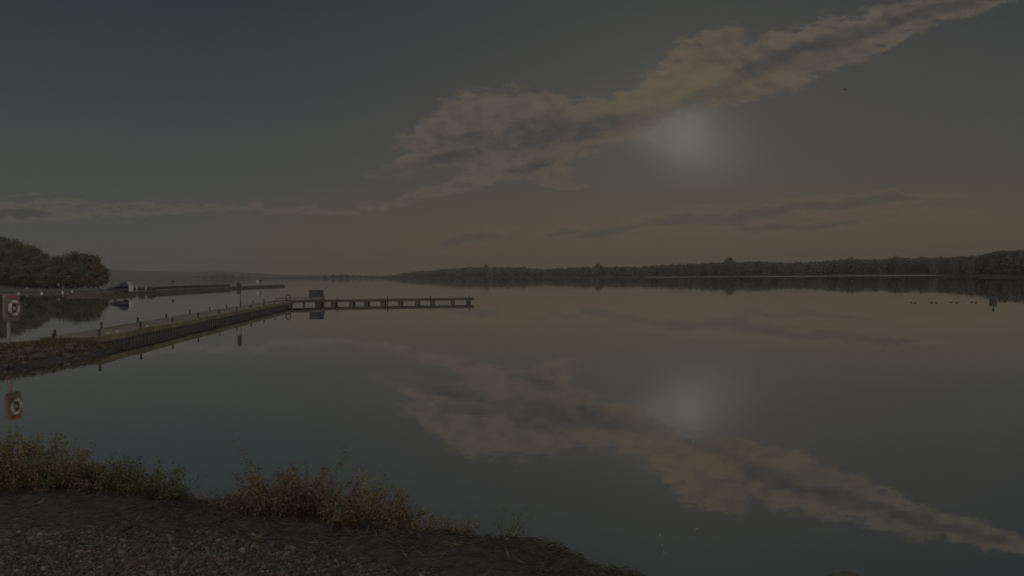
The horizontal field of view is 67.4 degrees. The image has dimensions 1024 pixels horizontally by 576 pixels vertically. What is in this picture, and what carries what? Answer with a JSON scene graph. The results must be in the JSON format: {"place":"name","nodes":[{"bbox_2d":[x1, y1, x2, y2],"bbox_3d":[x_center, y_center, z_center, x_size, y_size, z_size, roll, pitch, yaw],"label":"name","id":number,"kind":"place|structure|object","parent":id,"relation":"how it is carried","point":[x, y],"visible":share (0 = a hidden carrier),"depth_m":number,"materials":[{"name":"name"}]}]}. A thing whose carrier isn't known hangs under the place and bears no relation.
{"place":"outdoors","nodes":[
{"label":"outdoors","id":0,"kind":"place"},
{"bbox_2d":[0,278,84,288],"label":"wooded hillside","id":1,"kind":"structure","parent":0,"point":[11,286],"depth_m":248.73,"materials":[{"name":"green plant"}]},
{"bbox_2d":[0,233,13,249],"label":"tree","id":2,"kind":"object","parent":1,"relation":"on","point":[2,239],"visible":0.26,"depth_m":295.32,"materials":[{"name":"green plant"}]},
{"bbox_2d":[0,263,19,283],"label":"tree","id":3,"kind":"object","parent":1,"relation":"on","point":[4,268],"visible":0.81,"depth_m":250.34,"materials":[{"name":"green plant"}]},
{"bbox_2d":[0,245,19,264],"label":"tree","id":4,"kind":"object","parent":1,"relation":"on","point":[6,252],"visible":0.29,"depth_m":278.47,"materials":[{"name":"green plant"}]},
{"bbox_2d":[0,236,25,256],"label":"tree","id":5,"kind":"object","parent":1,"relation":"on","point":[9,243],"visible":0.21,"depth_m":290.06,"materials":[{"name":"green plant"}]},
{"bbox_2d":[6,260,25,284],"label":"tree","id":6,"kind":"object","parent":1,"relation":"on","point":[13,270],"visible":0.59,"depth_m":250.77,"materials":[{"name":"green plant"}]},
{"bbox_2d":[5,248,27,265],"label":"tree","id":7,"kind":"object","parent":1,"relation":"on","point":[15,255],"visible":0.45,"depth_m":274.20,"materials":[{"name":"green plant"}]},
{"bbox_2d":[4,240,40,255],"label":"tree","id":8,"kind":"object","parent":1,"relation":"on","point":[19,246],"visible":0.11,"depth_m":285.44,"materials":[{"name":"green plant"}]},
{"bbox_2d":[6,263,41,286],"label":"tree","id":9,"kind":"object","parent":1,"relation":"on","point":[25,270],"visible":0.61,"depth_m":247.64,"materials":[{"name":"green plant"}]},
{"bbox_2d":[18,252,36,266],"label":"tree","id":10,"kind":"object","parent":1,"relation":"on","point":[23,259],"visible":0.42,"depth_m":272.48,"materials":[{"name":"green plant"}]},
{"bbox_2d":[25,245,44,261],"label":"tree","id":11,"kind":"object","parent":1,"relation":"on","point":[33,251],"visible":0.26,"depth_m":279.00,"materials":[{"name":"green plant"}]},
{"bbox_2d":[30,254,48,272],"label":"tree","id":12,"kind":"object","parent":1,"relation":"on","point":[40,260],"visible":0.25,"depth_m":269.49,"materials":[{"name":"green plant"}]},
{"bbox_2d":[27,261,54,286],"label":"tree","id":13,"kind":"object","parent":1,"relation":"on","point":[39,267],"visible":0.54,"depth_m":248.43,"materials":[{"name":"green plant"}]},
{"bbox_2d":[36,251,50,262],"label":"tree","id":14,"kind":"object","parent":1,"relation":"on","point":[44,256],"visible":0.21,"depth_m":272.98,"materials":[{"name":"green plant"}]},
{"bbox_2d":[33,267,59,286],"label":"tree","id":15,"kind":"object","parent":1,"relation":"on","point":[42,277],"visible":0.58,"depth_m":245.19,"materials":[{"name":"green plant"}]},
{"bbox_2d":[43,263,70,287],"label":"tree","id":16,"kind":"object","parent":1,"relation":"on","point":[59,268],"visible":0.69,"depth_m":243.93,"materials":[{"name":"green plant"}]},
{"bbox_2d":[46,250,78,267],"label":"tree","id":17,"kind":"object","parent":1,"relation":"on","point":[56,261],"visible":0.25,"depth_m":255.07,"materials":[{"name":"green plant"}]},
{"bbox_2d":[55,266,81,287],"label":"tree","id":18,"kind":"object","parent":1,"relation":"on","point":[66,279],"visible":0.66,"depth_m":243.55,"materials":[{"name":"green plant"}]},
{"bbox_2d":[61,248,85,287],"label":"tree","id":19,"kind":"object","parent":1,"relation":"on","point":[71,257],"visible":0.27,"depth_m":254.17,"materials":[{"name":"green plant"}]},
{"bbox_2d":[65,264,90,287],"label":"tree","id":20,"kind":"object","parent":1,"relation":"on","point":[79,272],"visible":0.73,"depth_m":243.04,"materials":[{"name":"green plant"}]},
{"bbox_2d":[69,250,105,287],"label":"tree","id":21,"kind":"object","parent":1,"relation":"on","point":[88,259],"visible":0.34,"depth_m":248.96,"materials":[{"name":"green plant"}]},
{"bbox_2d":[81,269,106,287],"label":"tree","id":22,"kind":"object","parent":1,"relation":"on","point":[92,281],"visible":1,"depth_m":242.42,"materials":[{"name":"green plant"}]},
{"bbox_2d":[86,262,110,287],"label":"tree","id":23,"kind":"object","parent":1,"relation":"on","point":[98,267],"visible":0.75,"depth_m":245.63,"materials":[{"name":"green plant"}]},
{"bbox_2d":[107,269,322,279],"bbox_3d":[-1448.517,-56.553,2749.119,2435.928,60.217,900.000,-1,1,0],"label":"distant hills","id":24,"kind":"structure","parent":0,"point":[133,275],"depth_m":2594.65,"materials":[{"name":"green plant"}]},
{"bbox_2d":[0,499,493,575],"bbox_3d":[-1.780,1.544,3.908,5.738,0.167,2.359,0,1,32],"label":"gravel","id":25,"kind":"structure","parent":0,"point":[236,562],"depth_m":4.41,"materials":[{"name":"grey gravel"}]},
{"bbox_2d":[200,276,382,278],"bbox_3d":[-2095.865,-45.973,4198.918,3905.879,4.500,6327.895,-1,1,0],"label":"distant shore","id":26,"kind":"structure","parent":0,"point":[301,277],"depth_m":1490.57,"materials":[{"name":"green plant"}]},
{"bbox_2d":[190,273,377,278],"bbox_3d":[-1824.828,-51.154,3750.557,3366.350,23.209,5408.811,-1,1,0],"label":"distant wood","id":27,"kind":"object","parent":26,"relation":"on","point":[225,276],"visible":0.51,"depth_m":1855.07,"materials":[{"name":"green plant"}]},
{"bbox_2d":[0,340,650,575],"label":"shore ground","id":28,"kind":"structure","parent":0,"point":[495,564],"depth_m":4.93,"materials":[{"name":"brown plant"}]},
{"bbox_2d":[2,294,19,343],"bbox_3d":[-17.030,1.070,26.143,0.296,1.703,0.740,-1,1,0],"label":"life ring board","id":29,"kind":"object","parent":28,"relation":"on","point":[10,306],"visible":0.98,"depth_m":26.07,"materials":[{"name":"wood"}]},
{"bbox_2d":[13,350,24,354],"bbox_3d":[-15.494,2.041,24.160,0.307,0.207,0.341,0,1,22],"label":"bank stone","id":30,"kind":"object","parent":28,"relation":"on","point":[20,351],"visible":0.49,"depth_m":24.07,"materials":[{"name":"grey stone"}]},
{"bbox_2d":[25,349,34,354],"bbox_3d":[-15.310,2.053,24.372,0.270,0.211,0.347,-1,1,-22],"label":"bank stone","id":31,"kind":"object","parent":28,"relation":"on","point":[32,350],"visible":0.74,"depth_m":24.29,"materials":[{"name":"grey stone"}]},
{"bbox_2d":[36,353,45,358],"bbox_3d":[-14.905,2.182,24.176,0.396,0.261,0.391,-2,1,-43],"label":"bank stone","id":32,"kind":"object","parent":28,"relation":"on","point":[40,355],"visible":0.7,"depth_m":24.09,"materials":[{"name":"grey stone"}]},
{"bbox_2d":[0,334,112,366],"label":"bank grass","id":33,"kind":"structure","parent":28,"relation":"on","point":[48,342],"depth_m":25.65,"materials":[{"name":"green plant"}]},
{"bbox_2d":[0,425,115,493],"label":"shrub","id":34,"kind":"object","parent":28,"relation":"on","point":[34,462],"visible":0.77,"depth_m":6.14,"materials":[{"name":"green plant"}]},
{"bbox_2d":[61,353,71,357],"bbox_3d":[-14.601,2.238,25.140,0.320,0.203,0.260,-1,1,-37],"label":"bank stone","id":35,"kind":"object","parent":28,"relation":"on","point":[65,355],"visible":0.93,"depth_m":25.07,"materials":[{"name":"grey stone"}]},
{"bbox_2d":[62,346,72,351],"bbox_3d":[-14.990,2.075,25.895,0.384,0.229,0.243,0,1,12],"label":"bank stone","id":36,"kind":"object","parent":28,"relation":"on","point":[70,349],"visible":0.66,"depth_m":25.82,"materials":[{"name":"grey stone"}]},
{"bbox_2d":[66,342,77,346],"bbox_3d":[-15.199,1.991,26.486,0.329,0.231,0.362,0,1,28],"label":"bank stone","id":37,"kind":"object","parent":28,"relation":"on","point":[72,343],"visible":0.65,"depth_m":26.42,"materials":[{"name":"grey stone"}]},
{"bbox_2d":[46,457,137,494],"bbox_3d":[-3.382,1.562,6.183,0.732,0.427,0.577,-1,1,0],"label":"shrub","id":38,"kind":"object","parent":28,"relation":"on","point":[85,481],"visible":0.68,"depth_m":6.07,"materials":[{"name":"green plant"}]},
{"bbox_2d":[86,452,206,504],"bbox_3d":[-2.999,1.554,6.185,0.862,0.540,0.600,-1,1,0],"label":"shrub","id":39,"kind":"object","parent":28,"relation":"on","point":[139,486],"visible":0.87,"depth_m":6.11,"materials":[{"name":"green plant"}]},
{"bbox_2d":[180,491,215,501],"bbox_3d":[-2.617,1.869,6.534,0.539,0.360,0.353,-1,1,0],"label":"shrub","id":40,"kind":"object","parent":28,"relation":"on","point":[197,497],"visible":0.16,"depth_m":6.58,"materials":[{"name":"green plant"}]},
{"bbox_2d":[199,437,369,522],"bbox_3d":[-1.654,1.524,5.757,1.188,0.793,0.883,0,1,19],"label":"shrub","id":41,"kind":"object","parent":28,"relation":"on","point":[298,505],"visible":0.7,"depth_m":5.63,"materials":[{"name":"green plant"}]},
{"bbox_2d":[308,461,439,534],"bbox_3d":[-0.982,1.573,5.472,0.913,0.684,0.640,-1,1,-19],"label":"shrub","id":42,"kind":"object","parent":28,"relation":"on","point":[359,511],"visible":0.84,"depth_m":5.42,"materials":[{"name":"green plant"}]},
{"bbox_2d":[420,514,478,537],"bbox_3d":[-0.420,1.650,5.220,0.397,0.279,0.258,-1,1,0],"label":"shrub","id":43,"kind":"object","parent":28,"relation":"on","point":[471,531],"visible":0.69,"depth_m":5.20,"materials":[{"name":"green plant"}]},
{"bbox_2d":[494,506,532,538],"bbox_3d":[0.013,1.602,5.119,0.274,0.288,0.227,-1,1,0],"label":"shrub","id":44,"kind":"object","parent":28,"relation":"on","point":[511,530],"visible":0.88,"depth_m":5.12,"materials":[{"name":"green plant"}]},
{"bbox_2d":[0,275,1023,575],"bbox_3d":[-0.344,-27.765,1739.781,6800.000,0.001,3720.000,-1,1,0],"label":"lake water","id":45,"kind":"structure","parent":0,"point":[748,425],"depth_m":15.15,"materials":[{"name":"liquid"}]},
{"bbox_2d":[0,287,103,291],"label":"floating walkway","id":46,"kind":"structure","parent":45,"relation":"on","point":[49,290],"depth_m":170.43,"materials":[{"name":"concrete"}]},
{"bbox_2d":[109,281,132,292],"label":"covered boat","id":47,"kind":"object","parent":45,"relation":"on","point":[125,287],"visible":1,"depth_m":118.36,"materials":[{"name":"blue fabric"}]},
{"bbox_2d":[40,301,289,346],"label":"jetty","id":48,"kind":"object","parent":45,"relation":"in","point":[129,333],"visible":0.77,"depth_m":36.89,"materials":[{"name":"concrete"}]},
{"bbox_2d":[236,283,240,307],"bbox_3d":[-19.399,0.520,54.589,0.229,1.740,0.500,-1,1,-8],"label":"notice pole","id":49,"kind":"object","parent":48,"relation":"on","point":[238,285],"visible":1,"depth_m":54.41,"materials":[{"name":"metal"}]},
{"bbox_2d":[67,284,284,295],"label":"stone quay","id":50,"kind":"structure","parent":45,"relation":"in","point":[184,288],"depth_m":161.15,"materials":[{"name":"grey stone"}]},
{"bbox_2d":[133,286,155,289],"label":"upturned dinghy","id":51,"kind":"object","parent":50,"relation":"on","point":[148,288],"visible":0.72,"depth_m":147.46,"materials":[{"name":"grey paint"}]},
{"bbox_2d":[270,297,322,306],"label":"landing stage","id":52,"kind":"object","parent":45,"relation":"in","point":[304,301],"visible":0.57,"depth_m":69.84,"materials":[{"name":"wood"}]},
{"bbox_2d":[309,290,323,298],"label":"storage locker","id":53,"kind":"object","parent":52,"relation":"on","point":[316,294],"visible":0.95,"depth_m":72.13,"materials":[{"name":"metal"}]},
{"bbox_2d":[317,295,473,304],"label":"floating pontoon","id":54,"kind":"object","parent":45,"relation":"on","point":[381,301],"visible":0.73,"depth_m":71.48,"materials":[{"name":"wood"}]},
{"bbox_2d":[828,570,858,575],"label":"boulder","id":55,"kind":"object","parent":45,"relation":"in","point":[845,573],"visible":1,"depth_m":5.72,"materials":[{"name":"grey stone"}]},
{"bbox_2d":[989,292,996,301],"bbox_3d":[37.414,0.855,59.703,0.600,1.080,0.591,-1,1,0],"label":"channel marker","id":56,"kind":"object","parent":45,"relation":"in","point":[993,299],"visible":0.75,"depth_m":59.56,"materials":[{"name":"metal"}]},
{"bbox_2d":[0,0,1023,275],"label":"sky","id":57,"kind":"structure","parent":0,"point":[282,137],"materials":[{"name":"grey"}]},
{"bbox_2d":[383,271,936,277],"bbox_3d":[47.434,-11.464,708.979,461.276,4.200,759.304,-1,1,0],"label":"shore","id":58,"kind":"structure","parent":0,"point":[761,275],"depth_m":434.85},
{"bbox_2d":[382,256,946,277],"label":"wood","id":59,"kind":"object","parent":58,"relation":"on","point":[888,265],"visible":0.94,"depth_m":425.99,"materials":[{"name":"green plant"}]},
{"bbox_2d":[723,256,734,263],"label":"tree","id":60,"kind":"object","parent":58,"relation":"on","point":[728,261],"visible":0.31,"depth_m":450.55,"materials":[{"name":"green plant"}]},
{"bbox_2d":[739,275,895,276],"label":"beach","id":61,"kind":"structure","parent":0,"point":[871,275],"depth_m":357.83,"materials":[{"name":"beige sand"}]},
{"bbox_2d":[931,249,1023,276],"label":"headland","id":62,"kind":"structure","parent":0,"point":[1003,262],"depth_m":264.82,"materials":[{"name":"green plant"}]}
]}

